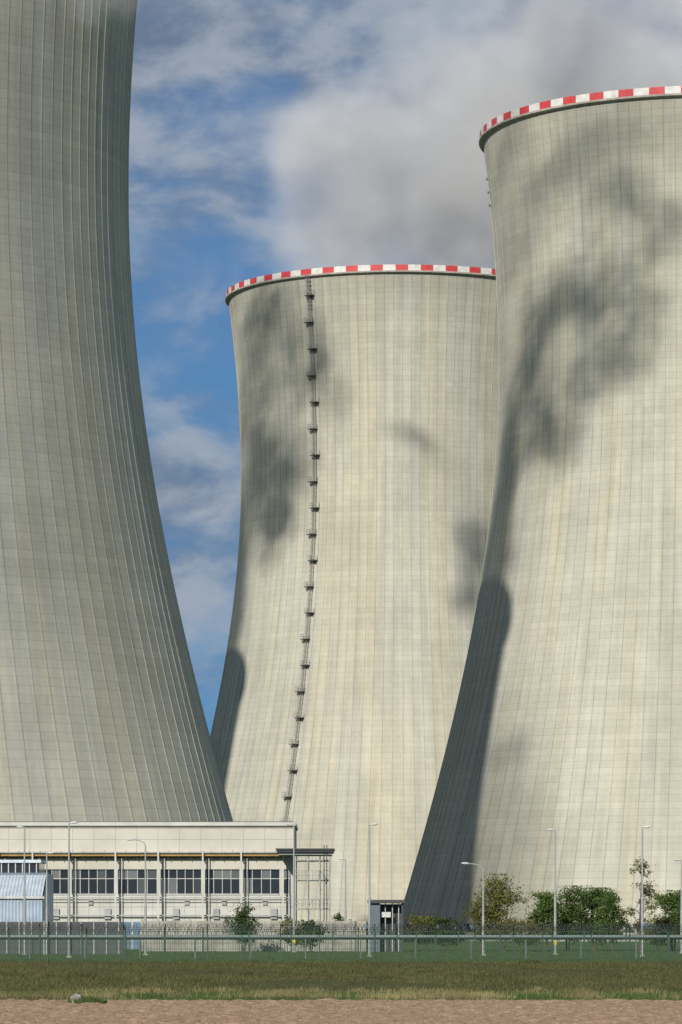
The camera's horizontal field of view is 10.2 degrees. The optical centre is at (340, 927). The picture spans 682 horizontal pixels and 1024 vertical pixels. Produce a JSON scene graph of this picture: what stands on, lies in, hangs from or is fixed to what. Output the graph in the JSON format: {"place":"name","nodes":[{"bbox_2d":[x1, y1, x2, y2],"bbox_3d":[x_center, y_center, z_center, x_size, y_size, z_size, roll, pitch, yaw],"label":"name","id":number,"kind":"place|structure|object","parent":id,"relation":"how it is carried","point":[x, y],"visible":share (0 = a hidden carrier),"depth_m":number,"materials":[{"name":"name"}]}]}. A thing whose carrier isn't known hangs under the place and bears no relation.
{"place":"outdoors","nodes":[
{"label":"outdoors","id":0,"kind":"place"},
{"bbox_2d":[0,940,681,1023],"bbox_3d":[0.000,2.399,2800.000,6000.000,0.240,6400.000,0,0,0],"label":"ground","id":1,"kind":"structure","parent":0,"point":[170,1010],"depth_m":114.47,"materials":[{"name":"soil"}]},
{"bbox_2d":[17,826,26,954],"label":"street lamp","id":2,"kind":"object","parent":1,"relation":"on","point":[24,910],"visible":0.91,"depth_m":344.93,"materials":[{"name":"metal"}]},
{"bbox_2d":[0,860,52,921],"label":"storage shed","id":3,"kind":"structure","parent":1,"relation":"on","point":[11,888],"depth_m":374.35,"materials":[{"name":"metal"}]},
{"bbox_2d":[44,852,54,954],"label":"street lamp","id":4,"kind":"object","parent":1,"relation":"on","point":[45,953],"visible":0.9,"depth_m":344.93,"materials":[{"name":"metal"}]},
{"bbox_2d":[0,921,123,953],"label":"dark panel wall","id":5,"kind":"structure","parent":1,"relation":"on","point":[16,944],"depth_m":350.00,"materials":[{"name":"grey metal"}]},
{"bbox_2d":[67,821,77,957],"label":"street lamp","id":6,"kind":"object","parent":1,"relation":"on","point":[73,822],"visible":0.91,"depth_m":309.94,"materials":[{"name":"metal"}]},
{"bbox_2d":[70,994,80,1002],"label":"concrete marker stone","id":7,"kind":"object","parent":1,"relation":"on","point":[76,996],"visible":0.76,"depth_m":120.85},
{"bbox_2d":[62,995,116,1003],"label":"weed tuft","id":8,"kind":"object","parent":1,"relation":"on","point":[88,999],"visible":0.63,"depth_m":120.85,"materials":[{"name":"green plant"}]},
{"bbox_2d":[0,0,232,820],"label":"cooling tower","id":9,"kind":"structure","parent":1,"relation":"on","point":[102,716],"depth_m":528.09,"materials":[{"name":"concrete"}]},
{"bbox_2d":[125,838,147,954],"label":"street lamp","id":10,"kind":"object","parent":1,"relation":"on","point":[145,907],"visible":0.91,"depth_m":334.93,"materials":[{"name":"metal"}]},
{"bbox_2d":[0,850,288,921],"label":"pipe rack","id":11,"kind":"object","parent":1,"relation":"on","point":[157,855],"visible":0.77,"depth_m":429.41,"materials":[{"name":"grey metal"}]},
{"bbox_2d":[0,826,296,934],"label":"walls","id":12,"kind":"structure","parent":1,"relation":"on","point":[167,839],"depth_m":430.00,"materials":[{"name":"concrete"}]},
{"bbox_2d":[0,821,297,830],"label":"roof","id":13,"kind":"structure","parent":12,"relation":"on","point":[146,823],"depth_m":429.65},
{"bbox_2d":[53,901,276,948],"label":"doors and vents","id":14,"kind":"structure","parent":12,"relation":"attached to","point":[107,911],"depth_m":429.70,"materials":[{"name":"grey metal"}]},
{"bbox_2d":[45,869,289,893],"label":"windows","id":15,"kind":"structure","parent":12,"relation":"attached to","point":[176,886],"depth_m":430.25,"materials":[{"name":"grey glass"}]},
{"bbox_2d":[51,869,289,894],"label":"window frames","id":16,"kind":"structure","parent":12,"relation":"attached to","point":[193,878],"depth_m":430.15,"materials":[{"name":"grey metal"}]},
{"bbox_2d":[51,828,291,930],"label":"panel joints","id":17,"kind":"object","parent":12,"relation":"attached to","point":[163,896],"visible":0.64,"depth_m":429.99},
{"bbox_2d":[223,903,264,951],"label":"shrub","id":18,"kind":"object","parent":1,"relation":"on","point":[241,920],"visible":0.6,"depth_m":384.72,"materials":[{"name":"green plant"}]},
{"bbox_2d":[141,919,365,950],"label":"concrete boundary wall","id":19,"kind":"structure","parent":1,"relation":"on","point":[272,943],"depth_m":392.00,"materials":[{"name":"grey concrete"}]},
{"bbox_2d":[286,823,294,951],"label":"street lamp","id":20,"kind":"object","parent":1,"relation":"on","point":[293,878],"visible":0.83,"depth_m":374.94,"materials":[{"name":"metal"}]},
{"bbox_2d":[277,918,305,946],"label":"shrub","id":21,"kind":"object","parent":1,"relation":"on","point":[286,923],"visible":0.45,"depth_m":379.81,"materials":[{"name":"green plant"}]},
{"bbox_2d":[276,845,334,920],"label":"entrance canopy with stair","id":22,"kind":"object","parent":1,"relation":"on","point":[319,852],"visible":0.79,"depth_m":425.69,"materials":[{"name":"metal"}]},
{"bbox_2d":[299,919,329,951],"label":"shrub","id":23,"kind":"object","parent":1,"relation":"on","point":[307,924],"visible":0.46,"depth_m":384.74,"materials":[{"name":"green plant"}]},
{"bbox_2d":[331,912,343,920],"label":"shrub","id":24,"kind":"object","parent":1,"relation":"on","point":[338,917],"visible":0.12,"depth_m":404.81,"materials":[{"name":"green plant"}]},
{"bbox_2d":[0,958,681,992],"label":"bank grass","id":25,"kind":"structure","parent":1,"relation":"on","point":[511,980],"depth_m":183.14,"materials":[{"name":"green plant"}]},
{"bbox_2d":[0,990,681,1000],"bbox_3d":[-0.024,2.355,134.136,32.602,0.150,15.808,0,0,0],"label":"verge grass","id":26,"kind":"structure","parent":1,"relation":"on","point":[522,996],"depth_m":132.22,"materials":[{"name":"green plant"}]},
{"bbox_2d":[0,935,681,958],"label":"overground pipeline","id":27,"kind":"object","parent":1,"relation":"on","point":[470,939],"visible":0.54,"depth_m":299.90,"materials":[{"name":"metal"}]},
{"bbox_2d":[0,927,681,961],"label":"security fence","id":28,"kind":"object","parent":1,"relation":"on","point":[590,949],"visible":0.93,"depth_m":265.99,"materials":[{"name":"grey metal"}]},
{"bbox_2d":[0,924,681,959],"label":"security fence","id":29,"kind":"object","parent":1,"relation":"on","point":[374,933],"visible":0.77,"depth_m":282.98,"materials":[{"name":"green paint"}]},
{"bbox_2d":[0,999,681,1023],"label":"soil clods","id":30,"kind":"object","parent":1,"relation":"on","point":[346,1010],"visible":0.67,"depth_m":107.85,"materials":[{"name":"brown soil"}]},
{"bbox_2d":[339,858,346,920],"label":"street lamp","id":31,"kind":"object","parent":1,"relation":"on","point":[345,915],"visible":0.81,"depth_m":399.93,"materials":[{"name":"metal"}]},
{"bbox_2d":[367,823,377,956],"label":"street lamp","id":32,"kind":"object","parent":1,"relation":"on","point":[369,916],"visible":1,"depth_m":319.92,"materials":[{"name":"metal"}]},
{"bbox_2d":[367,900,404,951],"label":"gate kiosk","id":33,"kind":"object","parent":1,"relation":"on","point":[389,915],"visible":0.74,"depth_m":385.46,"materials":[{"name":"metal"}]},
{"bbox_2d":[406,913,439,950],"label":"shrub","id":34,"kind":"object","parent":1,"relation":"on","point":[424,921],"visible":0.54,"depth_m":399.50,"materials":[{"name":"green plant"}]},
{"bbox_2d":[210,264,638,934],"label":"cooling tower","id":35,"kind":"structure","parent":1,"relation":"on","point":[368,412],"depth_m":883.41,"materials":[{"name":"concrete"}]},
{"bbox_2d":[428,917,463,950],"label":"shrub","id":36,"kind":"object","parent":1,"relation":"on","point":[445,921],"visible":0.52,"depth_m":397.90,"materials":[{"name":"green plant"}]},
{"bbox_2d":[461,862,485,955],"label":"street lamp","id":37,"kind":"object","parent":1,"relation":"on","point":[483,918],"visible":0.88,"depth_m":329.94,"materials":[{"name":"metal"}]},
{"bbox_2d":[461,897,500,941],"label":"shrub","id":38,"kind":"object","parent":1,"relation":"on","point":[472,913],"visible":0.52,"depth_m":397.83,"materials":[{"name":"green plant"}]},
{"bbox_2d":[470,873,529,950],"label":"deciduous tree","id":39,"kind":"object","parent":1,"relation":"on","point":[492,911],"visible":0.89,"depth_m":394.61,"materials":[{"name":"green plant"}]},
{"bbox_2d":[492,918,551,945],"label":"shrub","id":40,"kind":"object","parent":1,"relation":"on","point":[531,923],"visible":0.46,"depth_m":391.61,"materials":[{"name":"green plant"}]},
{"bbox_2d":[403,86,681,941],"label":"cooling tower","id":41,"kind":"structure","parent":1,"relation":"on","point":[566,725],"depth_m":699.78,"materials":[{"name":"concrete"}]},
{"bbox_2d":[525,890,566,950],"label":"shrub","id":42,"kind":"object","parent":1,"relation":"on","point":[545,911],"visible":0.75,"depth_m":401.39,"materials":[{"name":"green plant"}]},
{"bbox_2d":[547,829,557,954],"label":"street lamp","id":43,"kind":"object","parent":1,"relation":"on","point":[555,946],"visible":0.97,"depth_m":344.93,"materials":[{"name":"metal"}]},
{"bbox_2d":[550,885,591,950],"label":"shrub","id":44,"kind":"object","parent":1,"relation":"on","point":[572,907],"visible":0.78,"depth_m":404.25,"materials":[{"name":"green plant"}]},
{"bbox_2d":[569,887,613,950],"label":"shrub","id":45,"kind":"object","parent":1,"relation":"on","point":[585,898],"visible":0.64,"depth_m":403.08,"materials":[{"name":"green plant"}]},
{"bbox_2d":[589,889,630,950],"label":"shrub","id":46,"kind":"object","parent":1,"relation":"on","point":[610,908],"visible":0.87,"depth_m":399.57,"materials":[{"name":"green plant"}]},
{"bbox_2d":[623,858,659,951],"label":"birch tree","id":47,"kind":"object","parent":1,"relation":"on","point":[647,891],"visible":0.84,"depth_m":385.00,"materials":[{"name":"green plant"}]},
{"bbox_2d":[640,826,650,956],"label":"street lamp","id":48,"kind":"object","parent":1,"relation":"on","point":[642,912],"visible":0.94,"depth_m":317.93,"materials":[{"name":"metal"}]},
{"bbox_2d":[644,916,676,950],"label":"shrub","id":49,"kind":"object","parent":1,"relation":"on","point":[664,921],"visible":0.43,"depth_m":391.61,"materials":[{"name":"green plant"}]},
{"bbox_2d":[650,890,680,950],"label":"shrub","id":50,"kind":"object","parent":1,"relation":"on","point":[671,901],"visible":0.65,"depth_m":395.59,"materials":[{"name":"green plant"}]},
{"bbox_2d":[674,859,681,952],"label":"street lamp","id":51,"kind":"object","parent":1,"relation":"on","point":[681,905],"visible":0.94,"depth_m":359.93,"materials":[{"name":"metal"}]},
{"bbox_2d":[0,985,681,999],"bbox_3d":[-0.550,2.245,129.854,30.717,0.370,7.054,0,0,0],"label":"dry grass","id":52,"kind":"structure","parent":0,"point":[427,995],"depth_m":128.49,"materials":[{"name":"plant"}]},
{"bbox_2d":[0,950,681,962],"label":"lawn grass","id":53,"kind":"structure","parent":0,"point":[340,956],"depth_m":314.30,"materials":[{"name":"green plant"}]},
{"bbox_2d":[129,0,681,928],"label":"sky","id":54,"kind":"structure","parent":0,"point":[266,137],"materials":[{"name":"blue"}]}
]}

